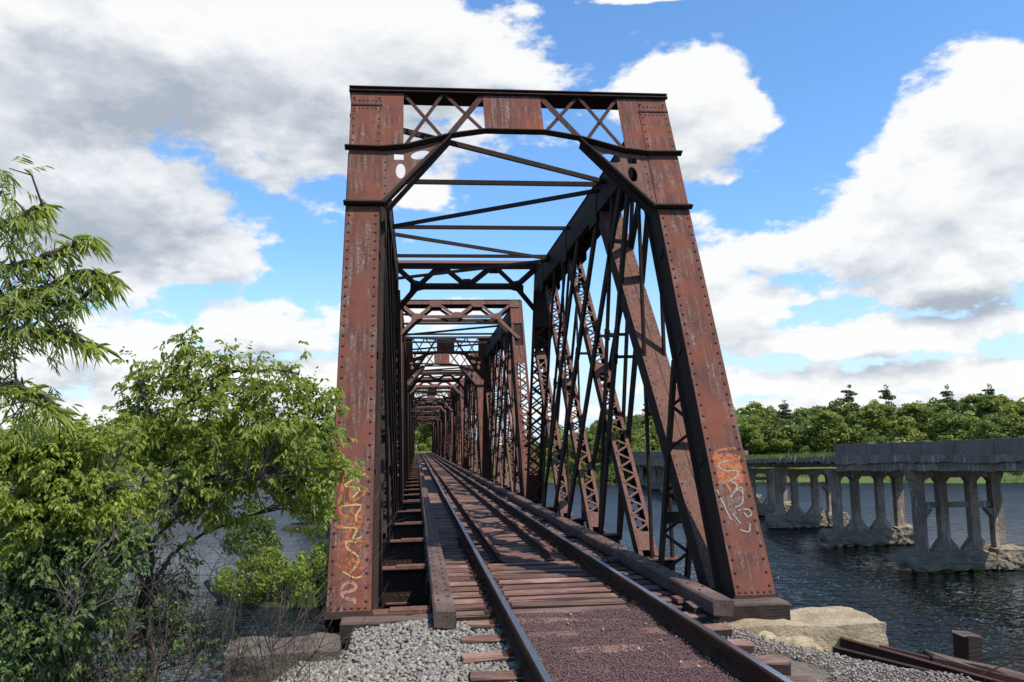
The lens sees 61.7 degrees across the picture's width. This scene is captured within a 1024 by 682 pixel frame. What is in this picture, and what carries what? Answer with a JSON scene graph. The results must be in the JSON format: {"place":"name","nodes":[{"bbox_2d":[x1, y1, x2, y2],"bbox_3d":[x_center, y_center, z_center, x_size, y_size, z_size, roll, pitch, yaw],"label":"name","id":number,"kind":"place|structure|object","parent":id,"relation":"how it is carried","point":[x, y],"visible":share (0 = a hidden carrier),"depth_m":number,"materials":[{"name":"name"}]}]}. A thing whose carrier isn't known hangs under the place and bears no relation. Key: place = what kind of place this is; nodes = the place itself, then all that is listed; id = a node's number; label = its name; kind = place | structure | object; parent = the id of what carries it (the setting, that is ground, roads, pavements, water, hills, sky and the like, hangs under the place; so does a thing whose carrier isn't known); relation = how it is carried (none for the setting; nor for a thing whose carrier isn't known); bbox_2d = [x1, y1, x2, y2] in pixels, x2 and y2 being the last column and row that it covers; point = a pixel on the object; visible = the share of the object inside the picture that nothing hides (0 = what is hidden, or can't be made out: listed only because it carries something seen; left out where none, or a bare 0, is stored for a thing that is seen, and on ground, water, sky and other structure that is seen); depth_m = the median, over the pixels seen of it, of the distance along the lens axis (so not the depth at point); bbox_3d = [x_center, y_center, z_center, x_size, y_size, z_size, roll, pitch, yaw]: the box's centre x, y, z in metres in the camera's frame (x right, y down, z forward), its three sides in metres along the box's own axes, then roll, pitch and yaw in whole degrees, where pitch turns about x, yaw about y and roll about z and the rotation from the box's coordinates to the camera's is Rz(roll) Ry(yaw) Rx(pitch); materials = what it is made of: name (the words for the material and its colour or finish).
{"place":"outdoors","nodes":[
{"label":"outdoors","id":0,"kind":"place"},
{"bbox_2d":[6,428,188,660],"bbox_3d":[-2.676,1.247,5.489,1.089,1.424,1.231,0,-7,-6],"label":"bare brush","id":1,"kind":"object","parent":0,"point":[74,601],"visible":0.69,"depth_m":5.34,"materials":[{"name":"brown plant"}]},
{"bbox_2d":[226,592,307,607],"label":"islet ground","id":2,"kind":"structure","parent":0,"point":[253,606],"depth_m":27.96,"materials":[{"name":"soil"}]},
{"bbox_2d":[219,500,284,593],"bbox_3d":[-9.045,7.352,29.756,2.160,3.705,2.123,0,-7,-6],"label":"tree","id":3,"kind":"object","parent":2,"relation":"on","point":[263,523],"visible":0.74,"depth_m":29.53,"materials":[{"name":"green plant"}]},
{"bbox_2d":[210,545,326,605],"bbox_3d":[-8.006,7.973,28.610,3.870,2.186,2.391,0,-7,-6],"label":"leafy shrub","id":4,"kind":"object","parent":2,"relation":"on","point":[283,573],"visible":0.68,"depth_m":28.18,"materials":[{"name":"green plant"}]},
{"bbox_2d":[286,538,328,602],"bbox_3d":[-6.313,7.816,28.754,2.522,2.460,2.608,2,-8,-27],"label":"leafy shrub","id":5,"kind":"object","parent":2,"relation":"on","point":[318,550],"visible":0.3,"depth_m":28.17,"materials":[{"name":"green plant"}]},
{"bbox_2d":[281,521,329,530],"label":"islet ground","id":6,"kind":"structure","parent":0,"point":[288,527],"depth_m":53.62,"materials":[{"name":"soil"}]},
{"bbox_2d":[295,472,330,524],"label":"dark shrub","id":7,"kind":"object","parent":6,"relation":"on","point":[304,515],"visible":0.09,"depth_m":54.34,"materials":[{"name":"green plant"}]},
{"bbox_2d":[0,446,1023,681],"bbox_3d":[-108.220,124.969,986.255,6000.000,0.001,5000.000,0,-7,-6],"label":"water","id":8,"kind":"structure","parent":0,"point":[918,612],"depth_m":31.52,"materials":[{"name":"blue liquid"}]},
{"bbox_2d":[260,587,325,609],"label":"islet reeds","id":9,"kind":"object","parent":8,"relation":"on","point":[306,600],"visible":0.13,"depth_m":27.66,"materials":[{"name":"green plant"}]},
{"bbox_2d":[632,438,1023,593],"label":"concrete causeway","id":10,"kind":"structure","parent":8,"relation":"in","point":[939,464],"depth_m":33.25,"materials":[{"name":"grey concrete"}]},
{"bbox_2d":[0,0,1023,445],"label":"sky","id":11,"kind":"structure","parent":0,"point":[852,171],"materials":[{"name":"blue"}]},
{"bbox_2d":[22,445,1023,484],"bbox_3d":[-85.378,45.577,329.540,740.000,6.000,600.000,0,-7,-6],"label":"bank","id":12,"kind":"structure","parent":0,"point":[862,479],"depth_m":99.09,"materials":[{"name":"green plant"}]},
{"bbox_2d":[630,431,650,467],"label":"leafy tree","id":13,"kind":"object","parent":12,"relation":"on","point":[640,444],"visible":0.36,"depth_m":105.50,"materials":[{"name":"green plant"}]},
{"bbox_2d":[738,401,766,417],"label":"leafy tree","id":14,"kind":"object","parent":12,"relation":"on","point":[757,406],"visible":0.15,"depth_m":133.59,"materials":[{"name":"green plant"}]},
{"bbox_2d":[738,415,769,454],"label":"leafy tree","id":15,"kind":"object","parent":12,"relation":"on","point":[753,435],"visible":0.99,"depth_m":108.36,"materials":[{"name":"green plant"}]},
{"bbox_2d":[756,405,789,427],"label":"leafy tree","id":16,"kind":"object","parent":12,"relation":"on","point":[770,411],"visible":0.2,"depth_m":116.89,"materials":[{"name":"green plant"}]},
{"bbox_2d":[765,424,799,455],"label":"leafy tree","id":17,"kind":"object","parent":12,"relation":"on","point":[782,442],"visible":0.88,"depth_m":106.85,"materials":[{"name":"green plant"}]},
{"bbox_2d":[774,400,795,427],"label":"pine tree","id":18,"kind":"object","parent":12,"relation":"on","point":[784,407],"visible":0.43,"depth_m":112.04,"materials":[{"name":"green plant"}]},
{"bbox_2d":[760,418,812,454],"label":"leafy tree","id":19,"kind":"object","parent":12,"relation":"on","point":[790,428],"visible":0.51,"depth_m":107.49,"materials":[{"name":"green plant"}]},
{"bbox_2d":[789,419,835,453],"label":"leafy tree","id":20,"kind":"object","parent":12,"relation":"on","point":[797,447],"visible":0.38,"depth_m":106.32,"materials":[{"name":"green plant"}]},
{"bbox_2d":[802,410,852,452],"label":"leafy tree","id":21,"kind":"object","parent":12,"relation":"on","point":[820,419],"visible":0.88,"depth_m":103.85,"materials":[{"name":"green plant"}]},
{"bbox_2d":[826,397,862,442],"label":"leafy tree","id":22,"kind":"object","parent":12,"relation":"on","point":[837,409],"visible":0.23,"depth_m":116.49,"materials":[{"name":"green plant"}]},
{"bbox_2d":[835,411,866,443],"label":"leafy tree","id":23,"kind":"object","parent":12,"relation":"on","point":[856,434],"visible":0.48,"depth_m":108.41,"materials":[{"name":"green plant"}]},
{"bbox_2d":[840,384,874,431],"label":"pine tree","id":24,"kind":"object","parent":12,"relation":"on","point":[849,393],"visible":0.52,"depth_m":117.20,"materials":[{"name":"green plant"}]},
{"bbox_2d":[862,429,889,442],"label":"leafy tree","id":25,"kind":"object","parent":12,"relation":"on","point":[868,439],"visible":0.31,"depth_m":101.17,"materials":[{"name":"green plant"}]},
{"bbox_2d":[864,404,897,441],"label":"leafy tree","id":26,"kind":"object","parent":12,"relation":"on","point":[876,415],"visible":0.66,"depth_m":114.25,"materials":[{"name":"green plant"}]},
{"bbox_2d":[866,384,896,430],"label":"pine tree","id":27,"kind":"object","parent":12,"relation":"on","point":[886,394],"visible":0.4,"depth_m":118.21,"materials":[{"name":"green plant"}]},
{"bbox_2d":[885,416,927,441],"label":"leafy tree","id":28,"kind":"object","parent":12,"relation":"on","point":[904,432],"visible":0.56,"depth_m":101.11,"materials":[{"name":"green plant"}]},
{"bbox_2d":[887,403,934,439],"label":"leafy tree","id":29,"kind":"object","parent":12,"relation":"on","point":[911,409],"visible":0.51,"depth_m":105.34,"materials":[{"name":"green plant"}]},
{"bbox_2d":[924,409,968,440],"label":"leafy tree","id":30,"kind":"object","parent":12,"relation":"on","point":[939,429],"visible":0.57,"depth_m":96.17,"materials":[{"name":"green plant"}]},
{"bbox_2d":[939,384,959,414],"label":"pine tree","id":31,"kind":"object","parent":12,"relation":"on","point":[946,395],"visible":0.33,"depth_m":114.68,"materials":[{"name":"green plant"}]},
{"bbox_2d":[949,412,981,439],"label":"leafy tree","id":32,"kind":"object","parent":12,"relation":"on","point":[972,418],"visible":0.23,"depth_m":101.95,"materials":[{"name":"green plant"}]},
{"bbox_2d":[960,393,1006,437],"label":"leafy tree","id":33,"kind":"object","parent":12,"relation":"on","point":[995,402],"visible":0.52,"depth_m":107.40,"materials":[{"name":"green plant"}]},
{"bbox_2d":[968,418,1006,439],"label":"leafy tree","id":34,"kind":"object","parent":12,"relation":"on","point":[984,426],"visible":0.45,"depth_m":94.78,"materials":[{"name":"green plant"}]},
{"bbox_2d":[996,413,1023,437],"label":"leafy tree","id":35,"kind":"object","parent":12,"relation":"on","point":[1008,423],"visible":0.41,"depth_m":96.11,"materials":[{"name":"green plant"}]},
{"bbox_2d":[1001,397,1023,427],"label":"leafy tree","id":36,"kind":"object","parent":12,"relation":"on","point":[1013,408],"visible":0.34,"depth_m":101.04,"materials":[{"name":"green plant"}]},
{"bbox_2d":[514,606,741,681],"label":"cinder bed","id":37,"kind":"object","parent":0,"point":[564,625],"visible":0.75,"depth_m":6.99,"materials":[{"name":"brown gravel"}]},
{"bbox_2d":[353,631,965,681],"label":"embankment","id":38,"kind":"structure","parent":0,"point":[801,668],"depth_m":6.94,"materials":[{"name":"gravel"}]},
{"bbox_2d":[0,154,132,458],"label":"willow tree","id":39,"kind":"object","parent":38,"relation":"on","point":[25,300],"visible":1,"depth_m":4.40,"materials":[{"name":"green plant"}]},
{"bbox_2d":[0,400,156,681],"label":"leafy bush","id":40,"kind":"object","parent":38,"relation":"on","point":[35,505],"visible":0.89,"depth_m":5.49,"materials":[{"name":"green plant"}]},
{"bbox_2d":[0,503,157,681],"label":"dark bush","id":41,"kind":"object","parent":38,"relation":"on","point":[47,574],"visible":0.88,"depth_m":5.41,"materials":[{"name":"green plant"}]},
{"bbox_2d":[2,523,249,681],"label":"dark shrub","id":42,"kind":"object","parent":38,"relation":"on","point":[157,622],"visible":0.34,"depth_m":6.39,"materials":[{"name":"green plant"}]},
{"bbox_2d":[0,510,347,681],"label":"bare brush","id":43,"kind":"object","parent":38,"relation":"on","point":[130,661],"visible":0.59,"depth_m":5.40,"materials":[{"name":"brown plant"}]},
{"bbox_2d":[2,451,406,681],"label":"bare brush","id":44,"kind":"object","parent":38,"relation":"on","point":[272,649],"visible":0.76,"depth_m":6.49,"materials":[{"name":"brown plant"}]},
{"bbox_2d":[101,325,369,681],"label":"box elder tree","id":45,"kind":"object","parent":38,"relation":"on","point":[228,477],"visible":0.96,"depth_m":6.44,"materials":[{"name":"green plant"}]},
{"bbox_2d":[223,632,341,681],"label":"stone block","id":46,"kind":"structure","parent":38,"relation":"on","point":[321,650],"depth_m":7.44,"materials":[{"name":"grey stone"}]},
{"bbox_2d":[271,619,479,681],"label":"grey ballast","id":47,"kind":"structure","parent":38,"relation":"on","point":[430,655],"depth_m":7.18,"materials":[{"name":"gravel"}]},
{"bbox_2d":[340,614,446,645],"bbox_3d":[-1.131,2.795,8.311,1.043,0.221,0.312,0,-7,-6],"label":"bearing timber","id":48,"kind":"object","parent":38,"relation":"on","point":[347,624],"visible":0.38,"depth_m":8.20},
{"bbox_2d":[452,627,525,681],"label":"tie ballast","id":49,"kind":"structure","parent":38,"relation":"on","point":[495,666],"depth_m":7.22,"materials":[{"name":"gravel"}]},
{"bbox_2d":[324,85,778,649],"bbox_3d":[-0.546,0.813,17.556,4.706,7.692,17.397,0,-7,-6],"label":"truss bridge span","id":50,"kind":"object","parent":38,"relation":"on","point":[692,415],"visible":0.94,"depth_m":12.10,"materials":[{"name":"metal"}]},
{"bbox_2d":[422,509,527,512],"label":"crosstie","id":51,"kind":"object","parent":50,"relation":"on","point":[472,510],"visible":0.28,"depth_m":22.17,"materials":[{"name":"brown wood"}]},
{"bbox_2d":[422,453,502,561],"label":"guard rail","id":52,"kind":"object","parent":51,"relation":"on","point":[490,548],"visible":0.98,"depth_m":17.11,"materials":[{"name":"brown metal"}]},
{"bbox_2d":[426,453,555,559],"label":"guard rail","id":53,"kind":"object","parent":51,"relation":"on","point":[543,550],"visible":0.97,"depth_m":17.36,"materials":[{"name":"brown metal"}]},
{"bbox_2d":[432,506,519,508],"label":"crosstie","id":54,"kind":"object","parent":50,"relation":"on","point":[470,507],"visible":0.18,"depth_m":23.30,"materials":[{"name":"brown wood"}]},
{"bbox_2d":[417,452,455,628],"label":"guard timber","id":55,"kind":"object","parent":54,"relation":"on","point":[443,610],"visible":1,"depth_m":10.30,"materials":[{"name":"brown wood"}]},
{"bbox_2d":[424,534,566,544],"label":"crosstie","id":56,"kind":"object","parent":50,"relation":"on","point":[539,536],"visible":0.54,"depth_m":15.62,"materials":[{"name":"brown wood"}]},
{"bbox_2d":[425,532,567,539],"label":"crosstie","id":57,"kind":"object","parent":50,"relation":"on","point":[488,536],"visible":0.18,"depth_m":16.02,"materials":[{"name":"brown wood"}]},
{"bbox_2d":[424,538,583,546],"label":"crosstie","id":58,"kind":"object","parent":50,"relation":"on","point":[509,543],"visible":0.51,"depth_m":14.89,"materials":[{"name":"brown wood"}]},
{"bbox_2d":[424,541,586,560],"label":"crosstie","id":59,"kind":"object","parent":50,"relation":"on","point":[548,543],"visible":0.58,"depth_m":14.50,"materials":[{"name":"brown wood"}]},
{"bbox_2d":[440,536,577,543],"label":"crosstie","id":60,"kind":"object","parent":50,"relation":"on","point":[503,540],"visible":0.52,"depth_m":15.25,"materials":[{"name":"brown wood"}]},
{"bbox_2d":[425,546,596,562],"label":"crosstie","id":61,"kind":"object","parent":50,"relation":"on","point":[556,548],"visible":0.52,"depth_m":13.71,"materials":[{"name":"brown wood"}]},
{"bbox_2d":[426,549,601,558],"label":"crosstie","id":62,"kind":"object","parent":50,"relation":"on","point":[558,552],"visible":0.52,"depth_m":13.36,"materials":[{"name":"brown wood"}]},
{"bbox_2d":[426,552,607,574],"bbox_3d":[0.158,3.367,13.033,2.932,0.256,0.229,0,-7,-6],"label":"crosstie","id":63,"kind":"object","parent":50,"relation":"on","point":[564,554],"visible":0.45,"depth_m":12.96,"materials":[{"name":"brown wood"}]},
{"bbox_2d":[442,543,591,551],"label":"crosstie","id":64,"kind":"object","parent":50,"relation":"on","point":[497,548],"visible":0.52,"depth_m":14.12,"materials":[{"name":"brown wood"}]},
{"bbox_2d":[427,558,607,569],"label":"crosstie","id":65,"kind":"object","parent":50,"relation":"on","point":[575,561],"visible":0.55,"depth_m":12.21,"materials":[{"name":"brown wood"}]},
{"bbox_2d":[427,555,608,565],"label":"crosstie","id":66,"kind":"object","parent":50,"relation":"on","point":[568,558],"visible":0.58,"depth_m":12.60,"materials":[{"name":"brown wood"}]},
{"bbox_2d":[427,561,626,573],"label":"crosstie","id":67,"kind":"object","parent":50,"relation":"on","point":[517,568],"visible":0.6,"depth_m":11.85,"materials":[{"name":"brown wood"}]},
{"bbox_2d":[427,565,633,577],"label":"crosstie","id":68,"kind":"object","parent":50,"relation":"on","point":[543,571],"visible":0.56,"depth_m":11.45,"materials":[{"name":"brown wood"}]},
{"bbox_2d":[426,569,640,596],"bbox_3d":[0.355,3.128,11.113,2.934,0.257,0.230,0,-7,-6],"label":"crosstie","id":69,"kind":"object","parent":50,"relation":"on","point":[588,573],"visible":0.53,"depth_m":11.06,"materials":[{"name":"brown wood"}]},
{"bbox_2d":[449,573,648,587],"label":"crosstie","id":70,"kind":"object","parent":50,"relation":"on","point":[477,583],"visible":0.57,"depth_m":10.69,"materials":[{"name":"brown wood"}]},
{"bbox_2d":[430,583,668,612],"bbox_3d":[0.514,2.995,9.986,2.933,0.257,0.230,0,-7,-7],"label":"crosstie","id":71,"kind":"object","parent":50,"relation":"on","point":[535,592],"visible":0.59,"depth_m":9.93,"materials":[{"name":"brown wood"}]},
{"bbox_2d":[432,595,673,612],"bbox_3d":[0.610,2.907,9.247,2.931,0.258,0.229,0,-7,-6],"label":"crosstie","id":72,"kind":"object","parent":50,"relation":"on","point":[552,604],"visible":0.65,"depth_m":9.18,"materials":[{"name":"brown wood"}]},
{"bbox_2d":[451,579,657,592],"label":"crosstie","id":73,"kind":"object","parent":50,"relation":"on","point":[540,586],"visible":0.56,"depth_m":10.31,"materials":[{"name":"brown wood"}]},
{"bbox_2d":[430,601,683,620],"bbox_3d":[0.612,2.860,8.863,2.931,0.258,0.229,0,-7,-6],"label":"crosstie","id":74,"kind":"object","parent":50,"relation":"on","point":[488,613],"visible":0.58,"depth_m":8.80,"materials":[{"name":"brown wood"}]},
{"bbox_2d":[453,589,675,604],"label":"crosstie","id":75,"kind":"object","parent":50,"relation":"on","point":[616,594],"visible":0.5,"depth_m":9.56,"materials":[{"name":"brown wood"}]},
{"bbox_2d":[430,452,734,616],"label":"guard timber","id":76,"kind":"object","parent":50,"relation":"attached to","point":[713,603],"visible":0.98,"depth_m":11.22,"materials":[{"name":"brown wood"}]},
{"bbox_2d":[456,611,707,631],"bbox_3d":[0.674,2.789,8.372,2.477,0.214,0.250,0,-7,-6],"label":"crosstie","id":77,"kind":"object","parent":38,"relation":"on","point":[485,625],"visible":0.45,"depth_m":8.30,"materials":[{"name":"brown wood"}]},
{"bbox_2d":[461,623,731,644],"bbox_3d":[0.761,2.715,7.768,2.483,0.214,0.252,-1,-7,-5],"label":"crosstie","id":78,"kind":"object","parent":38,"relation":"on","point":[722,629],"visible":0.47,"depth_m":7.75,"materials":[{"name":"brown wood"}]},
{"bbox_2d":[461,638,754,669],"bbox_3d":[0.804,2.640,7.142,2.473,0.214,0.252,0,-7,-8],"label":"crosstie","id":79,"kind":"object","parent":38,"relation":"on","point":[507,656],"visible":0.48,"depth_m":7.07,"materials":[{"name":"brown wood"}]},
{"bbox_2d":[468,655,790,681],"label":"crosstie","id":80,"kind":"object","parent":38,"relation":"on","point":[780,664],"visible":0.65,"depth_m":6.53,"materials":[{"name":"brown wood"}]},
{"bbox_2d":[730,675,817,681],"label":"crosstie","id":81,"kind":"object","parent":38,"relation":"on","point":[805,678],"visible":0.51,"depth_m":6.13,"materials":[{"name":"brown wood"}]},
{"bbox_2d":[756,630,822,653],"bbox_3d":[2.446,2.996,8.245,1.038,0.433,0.677,-2,-7,5],"label":"rubble stone","id":82,"kind":"object","parent":38,"relation":"on","point":[805,642],"visible":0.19,"depth_m":8.11,"materials":[{"name":"stone"}]},
{"bbox_2d":[727,606,888,664],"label":"stone block","id":83,"kind":"structure","parent":38,"relation":"on","point":[826,628],"depth_m":8.31,"materials":[{"name":"stone"}]},
{"bbox_2d":[684,597,790,623],"bbox_3d":[2.282,2.753,8.697,1.012,0.222,0.312,0,-7,-6],"label":"bearing timber","id":84,"kind":"object","parent":83,"relation":"on","point":[771,608],"visible":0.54,"depth_m":8.58,"materials":[{"name":"brown wood"}]},
{"bbox_2d":[832,646,978,681],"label":"scrap rail","id":85,"kind":"object","parent":38,"relation":"on","point":[853,654],"visible":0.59,"depth_m":7.88,"materials":[{"name":"brown metal"}]},
{"bbox_2d":[839,636,1004,681],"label":"scrap rail","id":86,"kind":"object","parent":38,"relation":"on","point":[857,646],"visible":0.78,"depth_m":7.93,"materials":[{"name":"brown metal"}]},
{"bbox_2d":[952,630,982,662],"bbox_3d":[4.456,3.654,8.286,0.223,1.634,0.221,0,-5,-18],"label":"timber post","id":87,"kind":"object","parent":38,"relation":"on","point":[967,645],"visible":0.63,"depth_m":8.27,"materials":[{"name":"brown wood"}]},
{"bbox_2d":[922,649,1023,681],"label":"bank timber","id":88,"kind":"object","parent":38,"relation":"on","point":[941,658],"visible":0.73,"depth_m":7.93,"materials":[{"name":"brown wood"}]},
{"bbox_2d":[879,644,1023,681],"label":"scrap plank","id":89,"kind":"object","parent":88,"relation":"on","point":[1003,677],"visible":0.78,"depth_m":7.87,"materials":[{"name":"brown wood"}]},
{"bbox_2d":[745,451,834,458],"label":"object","id":90,"kind":"structure","parent":0,"point":[789,455],"depth_m":47.87,"materials":[{"name":"green plant"}]},
{"bbox_2d":[698,619,979,681],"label":"gravel","id":91,"kind":"structure","parent":0,"point":[837,660],"depth_m":7.11,"materials":[{"name":"grey gravel"}]},
{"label":"crosstie","id":92,"kind":"object","parent":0,"visible":0},
{"bbox_2d":[420,452,552,681],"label":"running rail","id":93,"kind":"object","parent":92,"relation":"on","point":[524,650],"visible":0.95,"depth_m":8.16,"materials":[{"name":"brown metal"}]},
{"bbox_2d":[427,452,793,681],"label":"running rail","id":94,"kind":"object","parent":92,"relation":"on","point":[736,661],"visible":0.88,"depth_m":8.05,"materials":[{"name":"brown metal"}]},
{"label":"bridge pier","id":95,"kind":"object","parent":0,"visible":0},
{"bbox_2d":[408,351,483,478],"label":"truss bridge span","id":96,"kind":"object","parent":95,"relation":"on","point":[473,385],"visible":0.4,"depth_m":49.99,"materials":[{"name":"metal"}]},
{"bbox_2d":[397,299,536,501],"bbox_3d":[-2.482,2.925,34.942,4.706,7.692,17.397,0,-7,-6],"label":"truss bridge span","id":97,"kind":"object","parent":95,"relation":"on","point":[507,336],"visible":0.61,"depth_m":32.17,"materials":[{"name":"metal"}]},
{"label":"bridge pier","id":98,"kind":"object","parent":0,"visible":0},
{"bbox_2d":[410,377,466,468],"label":"truss bridge span","id":99,"kind":"object","parent":98,"relation":"on","point":[456,398],"visible":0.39,"depth_m":69.93,"materials":[{"name":"metal"}]},
{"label":"bridge pier","id":100,"kind":"object","parent":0,"visible":0},
{"bbox_2d":[412,392,452,463],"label":"truss bridge span","id":101,"kind":"object","parent":100,"relation":"on","point":[429,400],"visible":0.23,"depth_m":87.07,"materials":[{"name":"metal"}]},
{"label":"bridge pier","id":102,"kind":"object","parent":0,"visible":0},
{"bbox_2d":[413,409,441,457],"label":"truss bridge span","id":103,"kind":"object","parent":102,"relation":"on","point":[424,413],"visible":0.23,"depth_m":124.09,"materials":[{"name":"metal"}]},
{"bbox_2d":[413,402,447,459],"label":"truss bridge span","id":104,"kind":"object","parent":102,"relation":"on","point":[442,412],"visible":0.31,"depth_m":106.03,"materials":[{"name":"metal"}]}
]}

